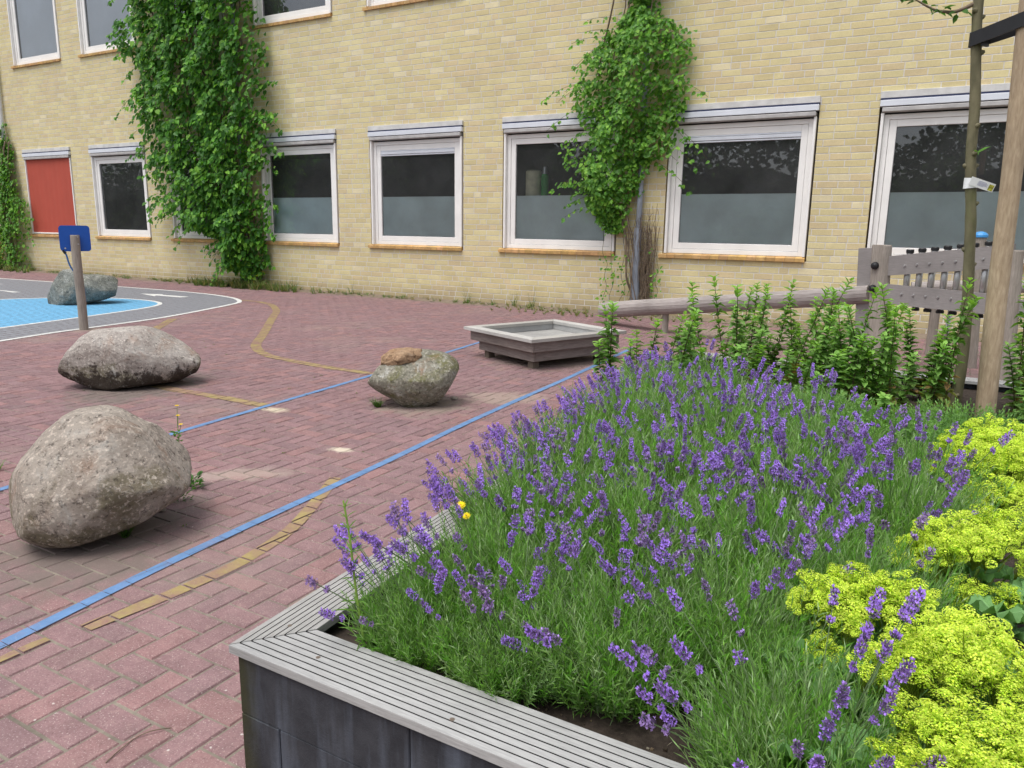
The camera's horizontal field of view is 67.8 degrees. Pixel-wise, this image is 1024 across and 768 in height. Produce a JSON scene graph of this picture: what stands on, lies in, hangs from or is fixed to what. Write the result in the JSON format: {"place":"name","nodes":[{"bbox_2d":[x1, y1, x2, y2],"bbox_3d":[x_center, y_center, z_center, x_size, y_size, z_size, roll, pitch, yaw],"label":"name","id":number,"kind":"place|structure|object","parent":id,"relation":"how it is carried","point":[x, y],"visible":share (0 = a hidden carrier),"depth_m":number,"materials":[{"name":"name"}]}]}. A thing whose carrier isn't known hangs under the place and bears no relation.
{"place":"outdoors","nodes":[
{"label":"outdoors","id":0,"kind":"place"},
{"bbox_2d":[0,269,1023,767],"bbox_3d":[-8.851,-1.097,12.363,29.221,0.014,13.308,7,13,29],"label":"paving","id":1,"kind":"structure","parent":0,"point":[362,333],"depth_m":4.85,"materials":[{"name":"red brick"}]},
{"bbox_2d":[58,225,90,329],"bbox_3d":[-6.189,-1.501,10.886,0.385,1.497,0.137,-6,13,-29],"label":"blue board post","id":2,"kind":"object","parent":1,"relation":"on","point":[75,240],"visible":0.98,"depth_m":10.82,"materials":[{"name":"wood"}]},
{"bbox_2d":[8,405,191,547],"bbox_3d":[-2.063,0.436,3.843,0.835,0.638,0.768,-5,13,-27],"label":"boulder","id":3,"kind":"object","parent":1,"relation":"on","point":[81,476],"visible":1,"depth_m":3.58,"materials":[{"name":"stone"}]},
{"bbox_2d":[0,278,237,339],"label":"sports court","id":4,"kind":"object","parent":1,"relation":"on","point":[52,324],"visible":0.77,"depth_m":14.34,"materials":[{"name":"paint"}]},
{"bbox_2d":[0,298,157,326],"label":"light blue area","id":5,"kind":"object","parent":4,"relation":"on","point":[20,302],"visible":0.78,"depth_m":13.52,"materials":[{"name":"paint"}]},
{"bbox_2d":[0,298,161,327],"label":"white border","id":6,"kind":"object","parent":5,"relation":"on","point":[159,303],"visible":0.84,"depth_m":13.25,"materials":[{"name":"paint"}]},
{"bbox_2d":[47,269,117,304],"bbox_3d":[-8.136,-1.833,14.436,1.217,0.708,0.894,-5,13,-26],"label":"boulder","id":7,"kind":"object","parent":4,"relation":"on","point":[98,287],"visible":0.79,"depth_m":14.15,"materials":[{"name":"grey stone"}]},
{"bbox_2d":[0,290,184,296],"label":"white arrow","id":8,"kind":"object","parent":4,"relation":"on","point":[145,294],"visible":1,"depth_m":16.25,"materials":[{"name":"paint"}]},
{"bbox_2d":[0,278,241,340],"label":"white border","id":9,"kind":"object","parent":4,"relation":"on","point":[238,300],"visible":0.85,"depth_m":13.09,"materials":[{"name":"paint"}]},
{"bbox_2d":[119,525,136,537],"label":"grass tuft","id":10,"kind":"object","parent":1,"relation":"on","point":[125,533],"visible":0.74,"depth_m":3.81,"materials":[{"name":"green plant"}]},
{"bbox_2d":[58,326,200,390],"bbox_3d":[-3.675,-0.257,7.341,1.233,0.618,0.817,-5,13,-25],"label":"boulder","id":11,"kind":"object","parent":1,"relation":"on","point":[115,358],"visible":0.98,"depth_m":7.04,"materials":[{"name":"grey stone"}]},
{"bbox_2d":[105,727,171,762],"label":"dry twig","id":12,"kind":"object","parent":1,"relation":"on","point":[135,738],"visible":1,"depth_m":2.32,"materials":[{"name":"brown wood"}]},
{"bbox_2d":[154,319,175,328],"bbox_3d":[-5.296,-0.867,11.459,0.169,0.001,1.971,-2,12,-13],"label":"yellow line","id":13,"kind":"object","parent":1,"relation":"on","point":[164,322],"visible":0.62,"depth_m":11.79,"materials":[{"name":"paint"}]},
{"bbox_2d":[0,477,339,661],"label":"yellow line","id":14,"kind":"object","parent":1,"relation":"on","point":[253,554],"visible":1,"depth_m":3.38,"materials":[{"name":"paint"}]},
{"bbox_2d":[169,405,182,441],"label":"yellow flower weed","id":15,"kind":"object","parent":1,"relation":"on","point":[174,435],"visible":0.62,"depth_m":5.15,"materials":[{"name":"green plant"}]},
{"bbox_2d":[190,470,204,488],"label":"weed","id":16,"kind":"object","parent":1,"relation":"on","point":[200,472],"visible":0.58,"depth_m":4.53,"materials":[{"name":"green plant"}]},
{"bbox_2d":[150,384,271,406],"bbox_3d":[-2.781,0.100,6.959,1.606,0.001,0.160,7,13,29],"label":"yellow line","id":17,"kind":"object","parent":1,"relation":"on","point":[203,394],"visible":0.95,"depth_m":6.94,"materials":[{"name":"paint"}]},
{"bbox_2d":[0,342,478,490],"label":"blue line","id":18,"kind":"object","parent":1,"relation":"on","point":[183,430],"visible":0.38,"depth_m":6.58,"materials":[{"name":"paint"}]},
{"bbox_2d":[242,300,373,374],"bbox_3d":[-3.686,-0.883,11.645,1.097,0.001,8.808,-5,13,-25],"label":"yellow line","id":19,"kind":"object","parent":1,"relation":"on","point":[262,333],"visible":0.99,"depth_m":9.64,"materials":[{"name":"paint"}]},
{"bbox_2d":[0,349,628,648],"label":"blue line","id":20,"kind":"object","parent":1,"relation":"on","point":[27,631],"visible":0.94,"depth_m":3.84,"materials":[{"name":"paint"}]},
{"bbox_2d":[369,397,384,406],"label":"grass tuft","id":21,"kind":"object","parent":1,"relation":"on","point":[376,404],"visible":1,"depth_m":6.60,"materials":[{"name":"green plant"}]},
{"bbox_2d":[367,347,458,407],"bbox_3d":[-0.866,-0.054,6.722,0.800,0.530,0.619,-1,12,-7],"label":"boulder","id":22,"kind":"object","parent":1,"relation":"on","point":[408,377],"visible":0.99,"depth_m":6.51,"materials":[{"name":"grey stone"}]},
{"bbox_2d":[0,0,1023,337],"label":"school building","id":23,"kind":"structure","parent":1,"relation":"on","point":[414,142],"depth_m":15.10,"materials":[{"name":"yellow brick"}]},
{"bbox_2d":[0,122,35,269],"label":"climbing plant","id":24,"kind":"object","parent":23,"relation":"attached to","point":[6,231],"visible":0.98,"depth_m":23.16,"materials":[{"name":"green plant"}]},
{"bbox_2d":[6,0,60,68],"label":"window","id":25,"kind":"structure","parent":23,"relation":"in","point":[37,19],"depth_m":21.77,"materials":[{"name":"white glass"}]},
{"bbox_2d":[22,147,77,236],"bbox_3d":[-13.606,-5.643,22.550,2.477,2.547,0.260,7,13,29],"label":"window","id":26,"kind":"structure","parent":23,"relation":"in","point":[49,175],"depth_m":22.48,"materials":[{"name":"red glass"}]},
{"bbox_2d":[76,0,135,57],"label":"window","id":27,"kind":"structure","parent":23,"relation":"in","point":[101,17],"depth_m":20.31,"materials":[{"name":"white glass"}]},
{"bbox_2d":[88,142,151,239],"bbox_3d":[-10.701,-5.262,20.904,2.477,2.547,0.260,7,13,29],"label":"window","id":28,"kind":"structure","parent":23,"relation":"in","point":[115,149],"depth_m":20.96,"materials":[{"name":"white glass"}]},
{"bbox_2d":[161,0,224,40],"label":"window","id":29,"kind":"structure","parent":23,"relation":"in","point":[220,14],"depth_m":18.44,"materials":[{"name":"white glass"}]},
{"bbox_2d":[105,0,283,286],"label":"climbing plant","id":30,"kind":"object","parent":23,"relation":"attached to","point":[225,230],"visible":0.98,"depth_m":17.93,"materials":[{"name":"green plant"}]},
{"bbox_2d":[166,136,235,242],"bbox_3d":[-7.815,-4.883,19.267,2.477,2.547,0.260,7,13,29],"label":"window","id":31,"kind":"structure","parent":23,"relation":"in","point":[188,237],"depth_m":19.74,"materials":[{"name":"white glass"}]},
{"bbox_2d":[249,0,331,29],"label":"window","id":32,"kind":"structure","parent":23,"relation":"in","point":[325,11],"depth_m":16.87,"materials":[{"name":"white glass"}]},
{"bbox_2d":[258,129,339,246],"bbox_3d":[-4.910,-4.502,17.621,2.477,2.547,0.260,7,13,29],"label":"window","id":33,"kind":"structure","parent":23,"relation":"in","point":[298,220],"depth_m":17.57,"materials":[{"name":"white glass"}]},
{"bbox_2d":[362,0,429,10],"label":"window","id":34,"kind":"structure","parent":23,"relation":"in","point":[371,4],"depth_m":15.51,"materials":[{"name":"white glass"}]},
{"bbox_2d":[367,120,462,250],"bbox_3d":[-2.015,-4.121,15.980,2.477,2.547,0.260,7,13,29],"label":"window","id":35,"kind":"structure","parent":23,"relation":"in","point":[436,221],"depth_m":15.97,"materials":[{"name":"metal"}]},
{"bbox_2d":[498,111,618,255],"bbox_3d":[0.872,-3.742,14.343,2.477,2.547,0.260,7,13,29],"label":"window","id":36,"kind":"structure","parent":23,"relation":"in","point":[536,220],"depth_m":14.50,"materials":[{"name":"white glass"}]},
{"bbox_2d":[541,0,709,302],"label":"climbing plant","id":37,"kind":"object","parent":23,"relation":"attached to","point":[600,206],"visible":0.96,"depth_m":13.08,"materials":[{"name":"green plant"}]},
{"bbox_2d":[658,96,820,261],"bbox_3d":[3.733,-3.367,12.721,2.477,2.547,0.260,7,13,29],"label":"window","id":38,"kind":"structure","parent":23,"relation":"in","point":[772,225],"depth_m":12.66,"materials":[{"name":"metal"}]},
{"bbox_2d":[867,83,1023,269],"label":"window","id":39,"kind":"structure","parent":23,"relation":"in","point":[904,221],"depth_m":11.33,"materials":[{"name":"white glass"}]},
{"bbox_2d":[1,268,1023,345],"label":"dirt strip","id":40,"kind":"object","parent":1,"relation":"on","point":[920,335],"visible":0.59,"depth_m":15.24,"materials":[{"name":"brown soil"}]},
{"bbox_2d":[0,256,1023,341],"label":"weeds","id":41,"kind":"object","parent":40,"relation":"on","point":[234,283],"visible":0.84,"depth_m":17.94,"materials":[{"name":"green plant"}]},
{"bbox_2d":[464,319,626,368],"bbox_3d":[0.383,-0.482,9.136,1.430,0.370,1.330,-8,15,-36],"label":"sandbox","id":42,"kind":"object","parent":1,"relation":"on","point":[533,343],"visible":0.85,"depth_m":8.80,"materials":[{"name":"grey wood"}]},
{"bbox_2d":[229,352,1014,767],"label":"planter","id":43,"kind":"object","parent":1,"relation":"on","point":[313,694],"visible":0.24,"depth_m":1.96,"materials":[{"name":"grey wood"}]},
{"bbox_2d":[326,364,1023,767],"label":"soil","id":44,"kind":"structure","parent":43,"relation":"in","point":[634,734],"depth_m":1.94,"materials":[{"name":"brown soil"}]},
{"bbox_2d":[331,500,384,649],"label":"tall weed","id":45,"kind":"object","parent":44,"relation":"on","point":[354,586],"visible":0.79,"depth_m":2.14,"materials":[{"name":"green plant"}]},
{"bbox_2d":[353,633,382,651],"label":"seedling","id":46,"kind":"object","parent":44,"relation":"on","point":[369,639],"visible":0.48,"depth_m":2.18,"materials":[{"name":"green plant"}]},
{"bbox_2d":[305,497,517,675],"bbox_3d":[-0.287,0.559,2.241,0.660,0.469,0.548,4,12,15],"label":"lavender bush","id":47,"kind":"object","parent":44,"relation":"on","point":[400,628],"visible":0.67,"depth_m":2.15,"materials":[{"name":"green plant"}]},
{"bbox_2d":[458,501,466,523],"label":"yellow daisy","id":48,"kind":"object","parent":44,"relation":"on","point":[461,504],"visible":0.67,"depth_m":2.64,"materials":[{"name":"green plant"}]},
{"bbox_2d":[463,512,475,545],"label":"yellow daisy","id":49,"kind":"object","parent":44,"relation":"on","point":[466,516],"visible":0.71,"depth_m":2.59,"materials":[{"name":"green plant"}]},
{"bbox_2d":[358,463,614,631],"bbox_3d":[-0.037,0.515,2.382,0.734,0.496,0.737,6,13,26],"label":"lavender bush","id":50,"kind":"object","parent":44,"relation":"on","point":[492,552],"visible":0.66,"depth_m":2.34,"materials":[{"name":"green plant"}]},
{"bbox_2d":[406,508,620,707],"bbox_3d":[-0.010,0.594,2.089,0.620,0.462,0.596,2,12,4],"label":"lavender bush","id":51,"kind":"object","parent":44,"relation":"on","point":[482,661],"visible":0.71,"depth_m":1.99,"materials":[{"name":"green plant"}]},
{"bbox_2d":[421,424,635,557],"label":"lavender bush","id":52,"kind":"object","parent":44,"relation":"on","point":[509,479],"visible":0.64,"depth_m":2.88,"materials":[{"name":"green plant"}]},
{"bbox_2d":[417,664,692,767],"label":"soil crumbs","id":53,"kind":"object","parent":44,"relation":"on","point":[632,721],"visible":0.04,"depth_m":1.92,"materials":[{"name":"brown soil"}]},
{"bbox_2d":[478,389,675,503],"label":"lavender bush","id":54,"kind":"object","parent":44,"relation":"on","point":[595,429],"visible":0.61,"depth_m":3.38,"materials":[{"name":"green plant"}]},
{"bbox_2d":[481,505,743,724],"bbox_3d":[0.277,0.606,2.039,0.672,0.482,0.749,5,13,21],"label":"lavender bush","id":55,"kind":"object","parent":44,"relation":"on","point":[608,667],"visible":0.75,"depth_m":1.97,"materials":[{"name":"green plant"}]},
{"bbox_2d":[547,366,719,451],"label":"lavender bush","id":56,"kind":"object","parent":44,"relation":"on","point":[605,410],"visible":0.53,"depth_m":4.01,"materials":[{"name":"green plant"}]},
{"bbox_2d":[591,300,702,399],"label":"mint clump","id":57,"kind":"object","parent":44,"relation":"on","point":[607,354],"visible":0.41,"depth_m":5.23,"materials":[{"name":"green plant"}]},
{"bbox_2d":[526,437,774,599],"bbox_3d":[0.449,0.458,2.688,0.834,0.501,0.817,-2,12,-15],"label":"lavender bush","id":58,"kind":"object","parent":44,"relation":"on","point":[613,543],"visible":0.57,"depth_m":2.62,"materials":[{"name":"green plant"}]},
{"bbox_2d":[586,345,731,412],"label":"lavender bush","id":59,"kind":"object","parent":44,"relation":"on","point":[648,370],"visible":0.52,"depth_m":4.71,"materials":[{"name":"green plant"}]},
{"bbox_2d":[579,401,792,524],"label":"lavender bush","id":60,"kind":"object","parent":44,"relation":"on","point":[672,462],"visible":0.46,"depth_m":3.16,"materials":[{"name":"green plant"}]},
{"bbox_2d":[635,335,751,400],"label":"lavender bush","id":61,"kind":"object","parent":44,"relation":"on","point":[713,359],"visible":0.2,"depth_m":5.22,"materials":[{"name":"green plant"}]},
{"bbox_2d":[675,274,749,386],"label":"mint clump","id":62,"kind":"object","parent":44,"relation":"on","point":[733,333],"visible":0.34,"depth_m":5.92,"materials":[{"name":"green plant"}]},
{"bbox_2d":[675,321,750,393],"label":"mint clump","id":63,"kind":"object","parent":44,"relation":"on","point":[741,347],"visible":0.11,"depth_m":5.40,"materials":[{"name":"green plant"}]},
{"bbox_2d":[636,373,811,466],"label":"lavender bush","id":64,"kind":"object","parent":44,"relation":"on","point":[737,419],"visible":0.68,"depth_m":3.75,"materials":[{"name":"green plant"}]},
{"bbox_2d":[589,494,883,698],"bbox_3d":[0.628,0.564,2.117,0.728,0.505,0.745,10,15,39],"label":"lavender bush","id":65,"kind":"object","parent":44,"relation":"on","point":[757,610],"visible":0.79,"depth_m":2.08,"materials":[{"name":"green plant"}]},
{"bbox_2d":[667,356,816,419],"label":"lavender bush","id":66,"kind":"object","parent":44,"relation":"on","point":[722,383],"visible":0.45,"depth_m":4.46,"materials":[{"name":"purple plant"}]},
{"bbox_2d":[737,279,804,381],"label":"mint clump","id":67,"kind":"object","parent":44,"relation":"on","point":[773,348],"visible":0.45,"depth_m":6.24,"materials":[{"name":"green plant"}]},
{"bbox_2d":[643,447,914,603],"bbox_3d":[0.864,0.485,2.585,0.820,0.513,0.856,1,12,3],"label":"lavender bush","id":68,"kind":"object","parent":44,"relation":"on","point":[767,521],"visible":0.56,"depth_m":2.54,"materials":[{"name":"green plant"}]},
{"bbox_2d":[608,583,969,767],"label":"lavender bush","id":69,"kind":"object","parent":44,"relation":"on","point":[755,720],"visible":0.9,"depth_m":1.66,"materials":[{"name":"green plant"}]},
{"bbox_2d":[732,277,854,390],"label":"mint clump","id":70,"kind":"object","parent":44,"relation":"on","point":[759,335],"visible":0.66,"depth_m":5.76,"materials":[{"name":"green plant"}]},
{"bbox_2d":[742,340,847,398],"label":"mint clump","id":71,"kind":"object","parent":44,"relation":"on","point":[807,364],"visible":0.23,"depth_m":5.22,"materials":[{"name":"green plant"}]},
{"bbox_2d":[687,409,917,534],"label":"lavender bush","id":72,"kind":"object","parent":44,"relation":"on","point":[744,445],"visible":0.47,"depth_m":3.05,"materials":[{"name":"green plant"}]},
{"bbox_2d":[745,363,873,432],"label":"lavender bush","id":73,"kind":"object","parent":44,"relation":"on","point":[826,399],"visible":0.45,"depth_m":4.25,"materials":[{"name":"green plant"}]},
{"bbox_2d":[767,414,868,444],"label":"feathery shrub","id":74,"kind":"object","parent":44,"relation":"on","point":[823,426],"visible":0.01,"depth_m":3.93,"materials":[{"name":"green plant"}]},
{"bbox_2d":[761,384,882,421],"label":"lavender plant","id":75,"kind":"object","parent":44,"relation":"on","point":[842,398],"visible":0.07,"depth_m":4.45,"materials":[{"name":"green plant"}]},
{"bbox_2d":[792,287,858,392],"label":"mint clump","id":76,"kind":"object","parent":44,"relation":"on","point":[825,347],"visible":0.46,"depth_m":5.51,"materials":[{"name":"green plant"}]},
{"bbox_2d":[746,393,927,479],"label":"lavender bush","id":77,"kind":"object","parent":44,"relation":"on","point":[839,423],"visible":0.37,"depth_m":3.52,"materials":[{"name":"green plant"}]},
{"bbox_2d":[753,560,941,714],"bbox_3d":[0.913,0.672,1.977,0.525,0.363,0.561,7,13,29],"label":"ladys mantle","id":78,"kind":"object","parent":44,"relation":"on","point":[851,593],"visible":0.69,"depth_m":1.97,"materials":[{"name":"yellow plant"}]},
{"bbox_2d":[805,333,893,426],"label":"mint clump","id":79,"kind":"object","parent":44,"relation":"on","point":[862,381],"visible":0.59,"depth_m":4.87,"materials":[{"name":"green plant"}]},
{"bbox_2d":[808,296,908,385],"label":"mint clump","id":80,"kind":"object","parent":44,"relation":"on","point":[903,307],"visible":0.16,"depth_m":6.07,"materials":[{"name":"green plant"}]},
{"bbox_2d":[829,287,897,400],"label":"mint clump","id":81,"kind":"object","parent":44,"relation":"on","point":[840,336],"visible":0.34,"depth_m":5.22,"materials":[{"name":"green plant"}]},
{"bbox_2d":[745,500,988,639],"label":"lavender bush","id":82,"kind":"object","parent":44,"relation":"on","point":[866,558],"visible":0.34,"depth_m":2.25,"materials":[{"name":"green plant"}]},
{"bbox_2d":[869,417,894,443],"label":"spiky shoot","id":83,"kind":"object","parent":44,"relation":"on","point":[881,423],"visible":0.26,"depth_m":3.63,"materials":[{"name":"green plant"}]},
{"bbox_2d":[812,400,970,465],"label":"feathery shrub","id":84,"kind":"object","parent":44,"relation":"on","point":[911,428],"visible":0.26,"depth_m":3.98,"materials":[{"name":"green plant"}]},
{"bbox_2d":[766,686,1023,767],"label":"ladys mantle","id":85,"kind":"object","parent":44,"relation":"on","point":[953,744],"visible":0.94,"depth_m":1.44,"materials":[{"name":"green plant"}]},
{"bbox_2d":[774,436,1020,576],"bbox_3d":[1.422,0.438,2.842,0.813,0.501,0.749,-2,12,-15],"label":"lavender bush","id":86,"kind":"object","parent":44,"relation":"on","point":[909,507],"visible":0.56,"depth_m":2.77,"materials":[{"name":"green plant"}]},
{"bbox_2d":[777,604,1023,751],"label":"ladys mantle","id":87,"kind":"object","parent":44,"relation":"on","point":[952,657],"visible":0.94,"depth_m":1.69,"materials":[{"name":"green plant"}]},
{"bbox_2d":[810,403,1015,516],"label":"lavender bush","id":88,"kind":"object","parent":44,"relation":"on","point":[897,450],"visible":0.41,"depth_m":3.13,"materials":[{"name":"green plant"}]},
{"bbox_2d":[862,277,984,414],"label":"mint clump","id":89,"kind":"object","parent":44,"relation":"on","point":[883,360],"visible":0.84,"depth_m":4.90,"materials":[{"name":"green plant"}]},
{"bbox_2d":[897,308,956,401],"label":"mint clump","id":90,"kind":"object","parent":44,"relation":"on","point":[923,382],"visible":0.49,"depth_m":5.61,"materials":[{"name":"green plant"}]},
{"bbox_2d":[851,502,1023,656],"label":"ladys mantle","id":91,"kind":"object","parent":44,"relation":"on","point":[982,549],"visible":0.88,"depth_m":2.28,"materials":[{"name":"green plant"}]},
{"bbox_2d":[900,0,990,413],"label":"young tree","id":92,"kind":"object","parent":44,"relation":"on","point":[971,165],"visible":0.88,"depth_m":4.95,"materials":[{"name":"brown plant"}]},
{"bbox_2d":[963,176,995,192],"bbox_3d":[3.041,-1.298,4.961,0.175,0.101,0.080,3,12,11],"label":"plant label","id":93,"kind":"object","parent":92,"relation":"attached to","point":[973,182],"visible":1,"depth_m":4.93,"materials":[{"name":"plastic"}]},
{"bbox_2d":[968,11,1023,47],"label":"tree strap","id":94,"kind":"object","parent":92,"relation":"attached to","point":[1003,29],"visible":0.93,"depth_m":4.70,"materials":[{"name":"black rubber"}]},
{"bbox_2d":[898,398,1023,459],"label":"feathery shrub","id":95,"kind":"object","parent":44,"relation":"on","point":[955,416],"visible":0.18,"depth_m":4.27,"materials":[{"name":"green plant"}]},
{"bbox_2d":[919,412,1023,528],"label":"ladys mantle","id":96,"kind":"object","parent":44,"relation":"on","point":[984,440],"visible":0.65,"depth_m":3.20,"materials":[{"name":"yellow plant"}]},
{"bbox_2d":[974,0,1023,418],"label":"tree stake","id":97,"kind":"object","parent":44,"relation":"on","point":[1000,270],"visible":0.91,"depth_m":4.78,"materials":[{"name":"brown wood"}]},
{"bbox_2d":[1001,275,1023,419],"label":"mint clump","id":98,"kind":"object","parent":44,"relation":"on","point":[1016,380],"visible":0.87,"depth_m":5.08,"materials":[{"name":"green plant"}]},
{"bbox_2d":[598,285,869,332],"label":"balance beam","id":99,"kind":"structure","parent":1,"relation":"on","point":[664,307],"depth_m":10.52,"materials":[{"name":"grey wood"}]},
{"bbox_2d":[855,241,1023,380],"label":"wooden fence","id":100,"kind":"object","parent":1,"relation":"on","point":[878,263],"visible":0.71,"depth_m":8.32,"materials":[{"name":"grey wood"}]},
{"bbox_2d":[911,280,1023,354],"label":"balance beam","id":101,"kind":"structure","parent":1,"relation":"on","point":[933,323],"depth_m":9.69,"materials":[{"name":"grey wood"}]},
{"bbox_2d":[967,231,988,368],"bbox_3d":[5.342,-0.952,8.792,0.219,1.585,0.155,7,13,29],"label":"capped post","id":102,"kind":"object","parent":1,"relation":"on","point":[981,237],"visible":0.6,"depth_m":8.79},
{"bbox_2d":[526,170,541,195],"bbox_3d":[0.425,-3.943,14.981,0.308,0.500,0.308,7,13,29],"label":"storage canister","id":103,"kind":"object","parent":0,"point":[533,182],"visible":0.82,"depth_m":14.86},
{"bbox_2d":[541,166,548,195],"bbox_3d":[0.640,-3.945,14.829,0.148,0.570,0.148,7,13,29],"label":"green bottle","id":104,"kind":"object","parent":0,"point":[544,183],"visible":0.93,"depth_m":14.78,"materials":[{"name":"green glass"}]},
{"bbox_2d":[1015,378,1023,426],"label":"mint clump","id":105,"kind":"object","parent":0,"point":[1021,411],"visible":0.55,"depth_m":4.52,"materials":[{"name":"green plant"}]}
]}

